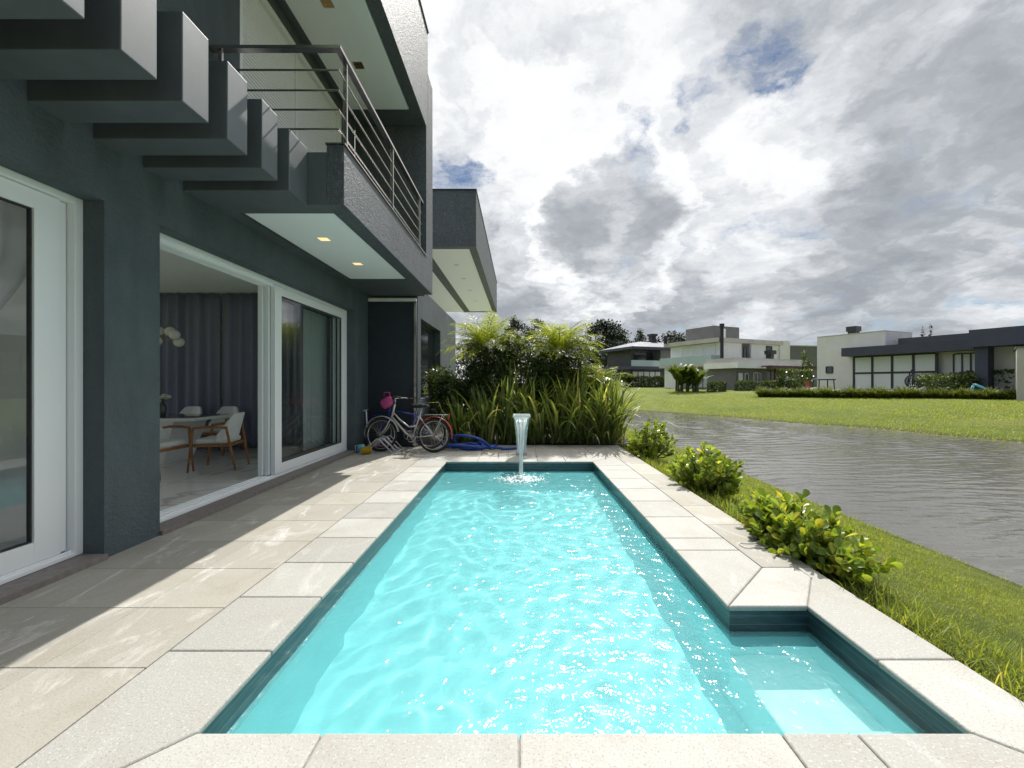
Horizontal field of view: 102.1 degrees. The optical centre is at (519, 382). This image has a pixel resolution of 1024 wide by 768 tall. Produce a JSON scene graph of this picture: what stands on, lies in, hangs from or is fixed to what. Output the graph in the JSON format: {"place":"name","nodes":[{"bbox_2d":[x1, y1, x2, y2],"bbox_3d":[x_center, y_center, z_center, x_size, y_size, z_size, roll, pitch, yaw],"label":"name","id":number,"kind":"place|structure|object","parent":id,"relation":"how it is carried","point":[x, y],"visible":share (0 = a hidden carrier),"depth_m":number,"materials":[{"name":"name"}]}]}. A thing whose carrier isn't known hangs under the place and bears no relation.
{"place":"outdoors","nodes":[
{"label":"outdoors","id":0,"kind":"place"},
{"bbox_2d":[0,445,810,767],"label":"pool deck","id":1,"kind":"structure","parent":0,"point":[76,647],"depth_m":2.75,"materials":[{"name":"stone"}]},
{"bbox_2d":[355,444,369,452],"bbox_3d":[-3.021,1.262,8.000,0.311,0.174,0.150,0,0,0],"label":"toy watering can","id":2,"kind":"object","parent":1,"relation":"on","point":[358,450],"visible":0.7,"depth_m":7.96,"materials":[{"name":"teal plastic"}]},
{"bbox_2d":[361,445,374,453],"bbox_3d":[-2.864,1.275,7.841,0.244,0.168,0.169,0,0,-30],"label":"toy bucket","id":3,"kind":"object","parent":1,"relation":"on","point":[366,450],"visible":1,"depth_m":7.78,"materials":[{"name":"yellow plastic"}]},
{"bbox_2d":[363,409,395,448],"bbox_3d":[-2.798,0.943,8.367,0.606,0.813,0.370,0,0,-8],"label":"kick scooter","id":4,"kind":"object","parent":1,"relation":"on","point":[368,435],"visible":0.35,"depth_m":8.31,"materials":[{"name":"pink metal"}]},
{"bbox_2d":[360,435,404,452],"bbox_3d":[-2.700,1.211,8.200,0.704,0.274,0.600,0,0,0],"label":"bike rack","id":5,"kind":"object","parent":1,"relation":"on","point":[381,441],"visible":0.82,"depth_m":8.14,"materials":[{"name":"white metal"}]},
{"bbox_2d":[364,396,445,448],"bbox_3d":[-2.348,0.810,8.487,1.792,1.082,0.623,0,-4,2],"label":"bicycle","id":6,"kind":"object","parent":1,"relation":"on","point":[426,429],"visible":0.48,"depth_m":8.46,"materials":[{"name":"metal"}]},
{"bbox_2d":[365,396,452,452],"bbox_3d":[-2.174,0.811,8.116,1.792,1.082,0.623,0,-5,7],"label":"bicycle","id":7,"kind":"object","parent":1,"relation":"on","point":[419,433],"visible":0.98,"depth_m":8.08,"materials":[{"name":"metal"}]},
{"bbox_2d":[380,392,393,408],"bbox_3d":[-2.625,0.352,8.200,0.271,0.338,0.117,0,0,0],"label":"pink bag","id":8,"kind":"object","parent":7,"relation":"hanging from","point":[386,402],"visible":0.97,"depth_m":8.16,"materials":[{"name":"fabric"}]},
{"bbox_2d":[442,434,516,449],"bbox_3d":[-0.794,1.182,8.422,1.572,0.338,0.544,0,0,0],"label":"pool hose","id":9,"kind":"object","parent":1,"relation":"on","point":[471,446],"visible":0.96,"depth_m":8.26,"materials":[{"name":"blue plastic"}]},
{"bbox_2d":[739,539,766,547],"bbox_3d":[1.960,1.321,3.420,0.264,0.051,0.120,0,0,0],"label":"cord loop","id":10,"kind":"object","parent":1,"relation":"on","point":[752,543],"visible":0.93,"depth_m":3.42,"materials":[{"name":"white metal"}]},
{"bbox_2d":[428,189,496,311],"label":"neighbour house","id":11,"kind":"structure","parent":0,"point":[463,276],"depth_m":17.03,"materials":[{"name":"paint"}]},
{"bbox_2d":[421,0,1023,382],"label":"sky","id":12,"kind":"structure","parent":0,"point":[798,172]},
{"bbox_2d":[446,387,1023,702],"bbox_3d":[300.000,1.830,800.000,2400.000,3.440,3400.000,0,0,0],"label":"ground","id":13,"kind":"structure","parent":0,"point":[658,393],"depth_m":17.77,"materials":[{"name":"green plant"}]},
{"bbox_2d":[0,0,455,604],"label":"modern house","id":14,"kind":"structure","parent":13,"relation":"on","point":[150,152],"depth_m":3.53,"materials":[{"name":"paint"}]},
{"bbox_2d":[0,200,25,310],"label":"curtain","id":15,"kind":"object","parent":14,"relation":"hanging from","point":[12,247],"visible":0.55,"depth_m":3.03,"materials":[{"name":"white fabric"}]},
{"bbox_2d":[0,176,59,575],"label":"door leaf","id":16,"kind":"structure","parent":14,"relation":"in","point":[42,542],"depth_m":2.91,"materials":[{"name":"white plastic"}]},
{"bbox_2d":[160,327,184,346],"bbox_3d":[-6.098,-1.239,6.980,0.745,1.282,0.336,0,0,-9],"label":"chandelier","id":17,"kind":"object","parent":14,"relation":"hanging from","point":[173,333],"visible":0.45,"depth_m":6.99,"materials":[{"name":"white glass"}]},
{"bbox_2d":[160,425,194,479],"bbox_3d":[-5.101,0.877,5.820,0.628,0.849,0.610,0,0,2],"label":"dining chair","id":18,"kind":"object","parent":14,"relation":"on","point":[165,442],"visible":0.26,"depth_m":6.01,"materials":[{"name":"white fabric"}]},
{"bbox_2d":[160,293,219,447],"bbox_3d":[-7.135,-0.240,8.171,2.433,3.040,0.113,0,0,0],"label":"curtain","id":19,"kind":"object","parent":14,"relation":"hanging from","point":[190,372],"visible":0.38,"depth_m":8.17,"materials":[{"name":"fabric"}]},
{"bbox_2d":[179,406,207,449],"bbox_3d":[-6.250,0.877,7.681,0.610,0.849,0.628,0,0,0],"label":"dining chair","id":20,"kind":"object","parent":14,"relation":"on","point":[192,410],"visible":0.16,"depth_m":7.92,"materials":[{"name":"white fabric"}]},
{"bbox_2d":[160,414,229,464],"bbox_3d":[-6.395,0.921,6.850,2.650,0.757,0.920,0,0,0],"label":"dining table","id":21,"kind":"object","parent":14,"relation":"on","point":[190,420],"visible":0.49,"depth_m":6.72,"materials":[{"name":"white paint"}]},
{"bbox_2d":[160,394,171,415],"bbox_3d":[-5.912,0.363,6.874,0.175,0.358,0.196,0,0,33],"label":"flower vase","id":22,"kind":"object","parent":21,"relation":"on","point":[163,409],"visible":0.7,"depth_m":6.86,"materials":[{"name":"clear glass"}]},
{"bbox_2d":[186,412,249,472],"bbox_3d":[-4.549,0.877,6.300,0.628,0.849,0.610,0,0,-12],"label":"dining chair","id":23,"kind":"object","parent":14,"relation":"on","point":[228,432],"visible":1,"depth_m":6.12,"materials":[{"name":"white fabric"}]},
{"bbox_2d":[202,406,243,455],"bbox_3d":[-5.550,0.877,7.681,0.610,0.849,0.628,0,0,0],"label":"dining chair","id":24,"kind":"object","parent":14,"relation":"on","point":[231,410],"visible":0.26,"depth_m":7.88,"materials":[{"name":"white fabric"}]},
{"bbox_2d":[222,293,329,447],"bbox_3d":[-4.820,-0.240,8.168,2.142,3.040,0.120,0,0,0],"label":"curtain","id":25,"kind":"object","parent":14,"relation":"hanging from","point":[240,351],"visible":0.48,"depth_m":8.17,"materials":[{"name":"fabric"}]},
{"bbox_2d":[258,284,334,475],"bbox_3d":[-3.510,-0.044,6.730,0.060,2.602,2.260,0,0,0],"label":"door leaf","id":26,"kind":"structure","parent":14,"relation":"in","point":[260,288],"depth_m":5.61,"materials":[{"name":"white plastic"}]},
{"bbox_2d":[264,285,338,474],"bbox_3d":[-3.440,-0.044,6.765,0.060,2.602,2.270,0,0,0],"label":"door leaf","id":27,"kind":"structure","parent":14,"relation":"in","point":[267,290],"depth_m":5.65,"materials":[{"name":"white plastic"}]},
{"bbox_2d":[271,285,344,474],"bbox_3d":[-3.370,-0.044,6.810,0.060,2.602,2.300,0,0,0],"label":"door leaf","id":28,"kind":"structure","parent":14,"relation":"in","point":[277,292],"depth_m":5.81,"materials":[{"name":"white plastic"}]},
{"bbox_2d":[303,309,326,450],"bbox_3d":[-3.713,-0.235,7.550,0.077,3.030,0.802,0,0,0],"label":"curtain","id":29,"kind":"object","parent":14,"relation":"hanging from","point":[314,374],"visible":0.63,"depth_m":7.49,"materials":[{"name":"white fabric"}]},
{"bbox_2d":[209,45,423,247],"bbox_3d":[-2.505,-2.935,6.107,1.350,1.060,3.745,0,0,0],"label":"balcony railing","id":30,"kind":"object","parent":14,"relation":"attached to","point":[220,50],"visible":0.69,"depth_m":4.43,"materials":[{"name":"metal"}]},
{"bbox_2d":[421,324,433,396],"bbox_3d":[-2.351,-0.530,10.175,0.058,1.760,2.250,0,0,0],"label":"window","id":31,"kind":"structure","parent":14,"relation":"in","point":[427,335],"depth_m":10.37,"materials":[{"name":"grey glass"}]},
{"bbox_2d":[456,342,474,374],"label":"gum tree","id":32,"kind":"object","parent":13,"relation":"on","point":[459,361],"visible":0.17,"depth_m":93.84,"materials":[{"name":"green plant"}]},
{"bbox_2d":[502,315,532,352],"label":"pine tree","id":33,"kind":"object","parent":13,"relation":"on","point":[516,324],"visible":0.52,"depth_m":118.97,"materials":[{"name":"green plant"}]},
{"bbox_2d":[17,456,1023,767],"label":"swimming pool","id":34,"kind":"structure","parent":13,"relation":"in","point":[189,700],"depth_m":1.86,"materials":[{"name":"stone"}]},
{"bbox_2d":[226,471,927,739],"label":"pool water","id":35,"kind":"structure","parent":34,"relation":"in","point":[555,602],"depth_m":2.37,"materials":[{"name":"teal liquid"}]},
{"bbox_2d":[487,414,548,484],"bbox_3d":[0.164,1.043,6.823,1.242,0.956,1.803,0,0,24],"label":"pool fountain","id":36,"kind":"object","parent":35,"relation":"on","point":[521,421],"visible":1,"depth_m":7.71,"materials":[{"name":"white liquid"}]},
{"bbox_2d":[424,432,628,446],"bbox_3d":[0.225,1.510,10.250,4.750,0.280,2.500,0,0,0],"label":"planting bed","id":37,"kind":"object","parent":13,"relation":"on","point":[430,442],"visible":0.14,"depth_m":9.34,"materials":[{"name":"soil"}]},
{"bbox_2d":[430,391,482,442],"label":"flax clump","id":38,"kind":"object","parent":37,"relation":"on","point":[460,423],"visible":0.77,"depth_m":9.12,"materials":[{"name":"green plant"}]},
{"bbox_2d":[425,364,488,430],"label":"hedge shrub","id":39,"kind":"object","parent":37,"relation":"on","point":[441,387],"visible":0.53,"depth_m":10.11,"materials":[{"name":"green plant"}]},
{"bbox_2d":[448,378,505,443],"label":"flax clump","id":40,"kind":"object","parent":37,"relation":"on","point":[485,430],"visible":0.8,"depth_m":9.06,"materials":[{"name":"green plant"}]},
{"bbox_2d":[437,311,530,383],"bbox_3d":[-0.898,-0.204,10.322,2.382,3.208,2.338,0,0,0],"label":"pygmy palm","id":41,"kind":"object","parent":37,"relation":"on","point":[482,338],"visible":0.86,"depth_m":10.03,"materials":[{"name":"green plant"}]},
{"bbox_2d":[461,339,522,428],"bbox_3d":[-0.667,0.086,10.296,1.670,2.652,1.303,0,0,0],"label":"hedge shrub","id":42,"kind":"object","parent":37,"relation":"on","point":[493,372],"visible":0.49,"depth_m":10.10,"materials":[{"name":"green plant"}]},
{"bbox_2d":[468,370,573,443],"bbox_3d":[-0.073,0.519,9.314,1.932,1.632,2.464,0,0,-32],"label":"flax clump","id":43,"kind":"object","parent":37,"relation":"on","point":[505,425],"visible":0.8,"depth_m":9.12,"materials":[{"name":"green plant"}]},
{"bbox_2d":[488,333,556,427],"bbox_3d":[0.050,0.093,10.308,1.909,2.641,1.306,0,0,0],"label":"hedge shrub","id":44,"kind":"object","parent":37,"relation":"on","point":[516,360],"visible":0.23,"depth_m":10.07,"materials":[{"name":"green plant"}]},
{"bbox_2d":[488,357,563,412],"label":"flax clump","id":45,"kind":"object","parent":37,"relation":"on","point":[517,386],"visible":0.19,"depth_m":9.57,"materials":[{"name":"green plant"}]},
{"bbox_2d":[483,371,574,443],"bbox_3d":[0.203,0.529,9.195,1.764,1.611,1.954,0,0,44],"label":"flax clump","id":46,"kind":"object","parent":37,"relation":"on","point":[537,434],"visible":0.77,"depth_m":9.08,"materials":[{"name":"green plant"}]},
{"bbox_2d":[517,380,585,442],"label":"flax clump","id":47,"kind":"object","parent":37,"relation":"on","point":[558,427],"visible":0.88,"depth_m":9.07,"materials":[{"name":"green plant"}]},
{"bbox_2d":[521,345,587,431],"bbox_3d":[0.872,0.177,10.296,1.858,2.472,1.280,0,0,0],"label":"hedge shrub","id":48,"kind":"object","parent":37,"relation":"on","point":[566,363],"visible":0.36,"depth_m":10.10,"materials":[{"name":"green plant"}]},
{"bbox_2d":[515,318,608,396],"bbox_3d":[1.016,-0.105,10.306,2.332,3.010,2.500,0,0,0],"label":"pygmy palm","id":49,"kind":"object","parent":37,"relation":"on","point":[557,341],"visible":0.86,"depth_m":9.92,"materials":[{"name":"green plant"}]},
{"bbox_2d":[531,366,618,417],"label":"flax clump","id":50,"kind":"object","parent":37,"relation":"on","point":[587,388],"visible":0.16,"depth_m":9.44,"materials":[{"name":"green plant"}]},
{"bbox_2d":[553,365,610,418],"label":"hedge shrub","id":51,"kind":"object","parent":37,"relation":"on","point":[563,381],"visible":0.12,"depth_m":10.01,"materials":[{"name":"green plant"}]},
{"bbox_2d":[556,371,631,443],"bbox_3d":[1.481,0.510,9.237,2.471,1.651,2.240,0,0,0],"label":"flax clump","id":52,"kind":"object","parent":37,"relation":"on","point":[581,434],"visible":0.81,"depth_m":9.07,"materials":[{"name":"green plant"}]},
{"bbox_2d":[556,363,632,435],"bbox_3d":[1.883,0.442,10.312,2.013,1.915,1.976,0,0,27],"label":"pygmy palm","id":53,"kind":"object","parent":37,"relation":"on","point":[597,375],"visible":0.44,"depth_m":9.95,"materials":[{"name":"green plant"}]},
{"bbox_2d":[563,369,677,443],"bbox_3d":[2.028,0.493,9.067,2.358,1.684,2.371,0,0,0],"label":"flax clump","id":54,"kind":"object","parent":37,"relation":"on","point":[610,430],"visible":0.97,"depth_m":8.94,"materials":[{"name":"green plant"}]},
{"bbox_2d":[526,319,545,356],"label":"pine tree","id":55,"kind":"object","parent":13,"relation":"on","point":[538,326],"visible":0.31,"depth_m":124.40,"materials":[{"name":"green plant"}]},
{"bbox_2d":[516,345,564,375],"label":"gum tree","id":56,"kind":"object","parent":13,"relation":"on","point":[533,362],"visible":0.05,"depth_m":80.74,"materials":[{"name":"green plant"}]},
{"bbox_2d":[304,445,811,767],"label":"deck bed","id":57,"kind":"object","parent":13,"relation":"on","point":[519,740],"visible":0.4,"depth_m":2.55,"materials":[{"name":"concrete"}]},
{"bbox_2d":[562,337,606,373],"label":"gum tree","id":58,"kind":"object","parent":13,"relation":"on","point":[601,356],"visible":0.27,"depth_m":90.67,"materials":[{"name":"green plant"}]},
{"bbox_2d":[577,318,631,369],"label":"pine tree","id":59,"kind":"object","parent":13,"relation":"on","point":[611,331],"visible":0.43,"depth_m":102.46,"materials":[{"name":"green plant"}]},
{"bbox_2d":[597,339,634,371],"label":"pine tree","id":60,"kind":"object","parent":13,"relation":"on","point":[612,343],"visible":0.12,"depth_m":95.23,"materials":[{"name":"green plant"}]},
{"bbox_2d":[598,334,670,385],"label":"dark two storey house","id":61,"kind":"structure","parent":13,"relation":"on","point":[639,358],"depth_m":71.06,"materials":[{"name":"grey paint"}]},
{"bbox_2d":[634,352,651,359],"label":"window","id":62,"kind":"structure","parent":61,"relation":"in","point":[637,355],"depth_m":71.29,"materials":[{"name":"grey glass"}]},
{"bbox_2d":[632,371,660,385],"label":"window","id":63,"kind":"structure","parent":61,"relation":"in","point":[634,373],"depth_m":70.78,"materials":[{"name":"clear glass"}]},
{"bbox_2d":[633,328,645,341],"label":"gum tree","id":64,"kind":"object","parent":13,"relation":"on","point":[640,334],"visible":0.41,"depth_m":119.50,"materials":[{"name":"green plant"}]},
{"bbox_2d":[621,375,664,387],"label":"clipped hedge","id":65,"kind":"object","parent":13,"relation":"on","point":[628,379],"visible":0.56,"depth_m":64.60,"materials":[{"name":"green plant"}]},
{"bbox_2d":[627,418,677,458],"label":"clusia bush","id":66,"kind":"object","parent":13,"relation":"on","point":[646,442],"visible":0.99,"depth_m":7.75,"materials":[{"name":"green plant"}]},
{"bbox_2d":[643,331,685,342],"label":"pine tree","id":67,"kind":"object","parent":13,"relation":"on","point":[673,338],"visible":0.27,"depth_m":111.15,"materials":[{"name":"green plant"}]},
{"bbox_2d":[666,363,712,391],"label":"strelitzia clump","id":68,"kind":"object","parent":13,"relation":"on","point":[688,375],"visible":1,"depth_m":46.71,"materials":[{"name":"green plant"}]},
{"bbox_2d":[666,441,745,496],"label":"clusia bush","id":69,"kind":"object","parent":13,"relation":"on","point":[712,470],"visible":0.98,"depth_m":5.27,"materials":[{"name":"green plant"}]},
{"bbox_2d":[706,381,726,391],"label":"clipped hedge","id":70,"kind":"object","parent":13,"relation":"on","point":[713,388],"visible":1,"depth_m":46.19,"materials":[{"name":"green plant"}]},
{"bbox_2d":[659,323,816,389],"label":"white two storey house","id":71,"kind":"structure","parent":13,"relation":"on","point":[722,352],"depth_m":56.22,"materials":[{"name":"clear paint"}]},
{"bbox_2d":[672,343,715,357],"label":"window","id":72,"kind":"structure","parent":71,"relation":"in","point":[704,349],"depth_m":58.82,"materials":[{"name":"clear glass"}]},
{"bbox_2d":[698,368,706,387],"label":"window","id":73,"kind":"structure","parent":71,"relation":"in","point":[703,385],"depth_m":57.88,"materials":[{"name":"clear glass"}]},
{"bbox_2d":[738,373,742,389],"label":"door","id":74,"kind":"structure","parent":71,"relation":"in","point":[740,375],"depth_m":50.33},
{"bbox_2d":[743,346,746,357],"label":"window","id":75,"kind":"structure","parent":71,"relation":"in","point":[744,348],"depth_m":57.28,"materials":[{"name":"grey glass"}]},
{"bbox_2d":[744,373,748,380],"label":"window","id":76,"kind":"structure","parent":71,"relation":"in","point":[746,375],"depth_m":50.81,"materials":[{"name":"grey"}]},
{"bbox_2d":[753,372,760,381],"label":"window","id":77,"kind":"structure","parent":71,"relation":"in","point":[756,376],"depth_m":51.55,"materials":[{"name":"grey"}]},
{"bbox_2d":[767,371,773,388],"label":"window","id":78,"kind":"structure","parent":71,"relation":"in","point":[770,374],"depth_m":57.01,"materials":[{"name":"grey glass"}]},
{"bbox_2d":[734,380,756,390],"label":"clipped hedge","id":79,"kind":"object","parent":13,"relation":"on","point":[738,387],"visible":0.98,"depth_m":46.49,"materials":[{"name":"green plant"}]},
{"bbox_2d":[759,379,796,389],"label":"clipped hedge","id":80,"kind":"object","parent":13,"relation":"on","point":[765,383],"visible":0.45,"depth_m":45.82,"materials":[{"name":"green plant"}]},
{"bbox_2d":[775,368,814,389],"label":"clipped hedge","id":81,"kind":"object","parent":13,"relation":"on","point":[789,373],"visible":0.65,"depth_m":46.04,"materials":[{"name":"green plant"}]},
{"bbox_2d":[790,345,816,386],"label":"grey house","id":82,"kind":"structure","parent":13,"relation":"on","point":[795,351],"depth_m":79.13,"materials":[{"name":"grey paint"}]},
{"bbox_2d":[800,349,814,388],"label":"rounded shrub","id":83,"kind":"object","parent":13,"relation":"on","point":[804,359],"visible":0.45,"depth_m":51.84,"materials":[{"name":"green plant"}]},
{"bbox_2d":[730,488,902,585],"bbox_3d":[2.361,1.186,3.464,0.830,0.504,1.590,0,0,0],"label":"clusia bush","id":84,"kind":"object","parent":13,"relation":"on","point":[794,530],"visible":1,"depth_m":3.17,"materials":[{"name":"green plant"}]},
{"bbox_2d":[811,379,835,389],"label":"garden table","id":85,"kind":"object","parent":13,"relation":"on","point":[823,379],"visible":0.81,"depth_m":40.07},
{"bbox_2d":[754,385,920,397],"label":"hedge","id":86,"kind":"object","parent":13,"relation":"on","point":[878,392],"visible":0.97,"depth_m":34.05,"materials":[{"name":"green plant"}]},
{"bbox_2d":[904,368,921,388],"bbox_3d":[33.200,-0.117,34.724,1.284,2.281,1.332,0,0,0],"label":"hanging egg chair","id":87,"kind":"object","parent":13,"relation":"on","point":[907,381],"visible":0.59,"depth_m":34.69,"materials":[{"name":"grey wicker"}]},
{"bbox_2d":[817,326,1023,391],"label":"white bungalow","id":88,"kind":"object","parent":13,"relation":"on","point":[854,357],"visible":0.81,"depth_m":36.26,"materials":[{"name":"grey paint"}]},
{"bbox_2d":[826,366,832,372],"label":"window","id":89,"kind":"structure","parent":88,"relation":"in","point":[829,369],"depth_m":42.18,"materials":[{"name":"grey glass"}]},
{"bbox_2d":[853,352,937,390],"bbox_3d":[33.732,-0.925,37.391,0.081,3.320,6.220,0,0,-24],"label":"window","id":90,"kind":"structure","parent":88,"relation":"in","point":[884,371],"depth_m":37.51,"materials":[{"name":"clear glass"}]},
{"bbox_2d":[953,353,974,372],"bbox_3d":[35.896,-1.575,33.186,0.080,1.640,1.590,0,0,-24],"label":"window","id":91,"kind":"structure","parent":88,"relation":"in","point":[962,362],"depth_m":33.35,"materials":[{"name":"clear glass"}]},
{"bbox_2d":[913,371,983,390],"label":"rounded shrub","id":92,"kind":"object","parent":13,"relation":"on","point":[932,380],"visible":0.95,"depth_m":31.72,"materials":[{"name":"green plant"}]},
{"bbox_2d":[912,386,1015,399],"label":"hedge","id":93,"kind":"object","parent":13,"relation":"on","point":[987,393],"visible":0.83,"depth_m":29.68,"materials":[{"name":"green plant"}]},
{"bbox_2d":[970,384,985,389],"bbox_3d":[33.566,0.599,29.955,0.576,1.104,1.546,0,0,-30],"label":"toddler slide","id":94,"kind":"object","parent":13,"relation":"on","point":[976,385],"visible":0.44,"depth_m":30.13,"materials":[{"name":"teal plastic"}]},
{"bbox_2d":[961,369,1014,391],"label":"clipped hedge","id":95,"kind":"object","parent":13,"relation":"on","point":[1011,371],"visible":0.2,"depth_m":30.67,"materials":[{"name":"green plant"}]},
{"bbox_2d":[1013,346,1023,400],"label":"beige house","id":96,"kind":"structure","parent":13,"relation":"on","point":[1019,369],"depth_m":27.41,"materials":[{"name":"beige paint"}]},
{"bbox_2d":[622,411,1023,586],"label":"lake water","id":97,"kind":"structure","parent":0,"point":[959,497],"depth_m":10.15,"materials":[{"name":"grey liquid"}]}
]}

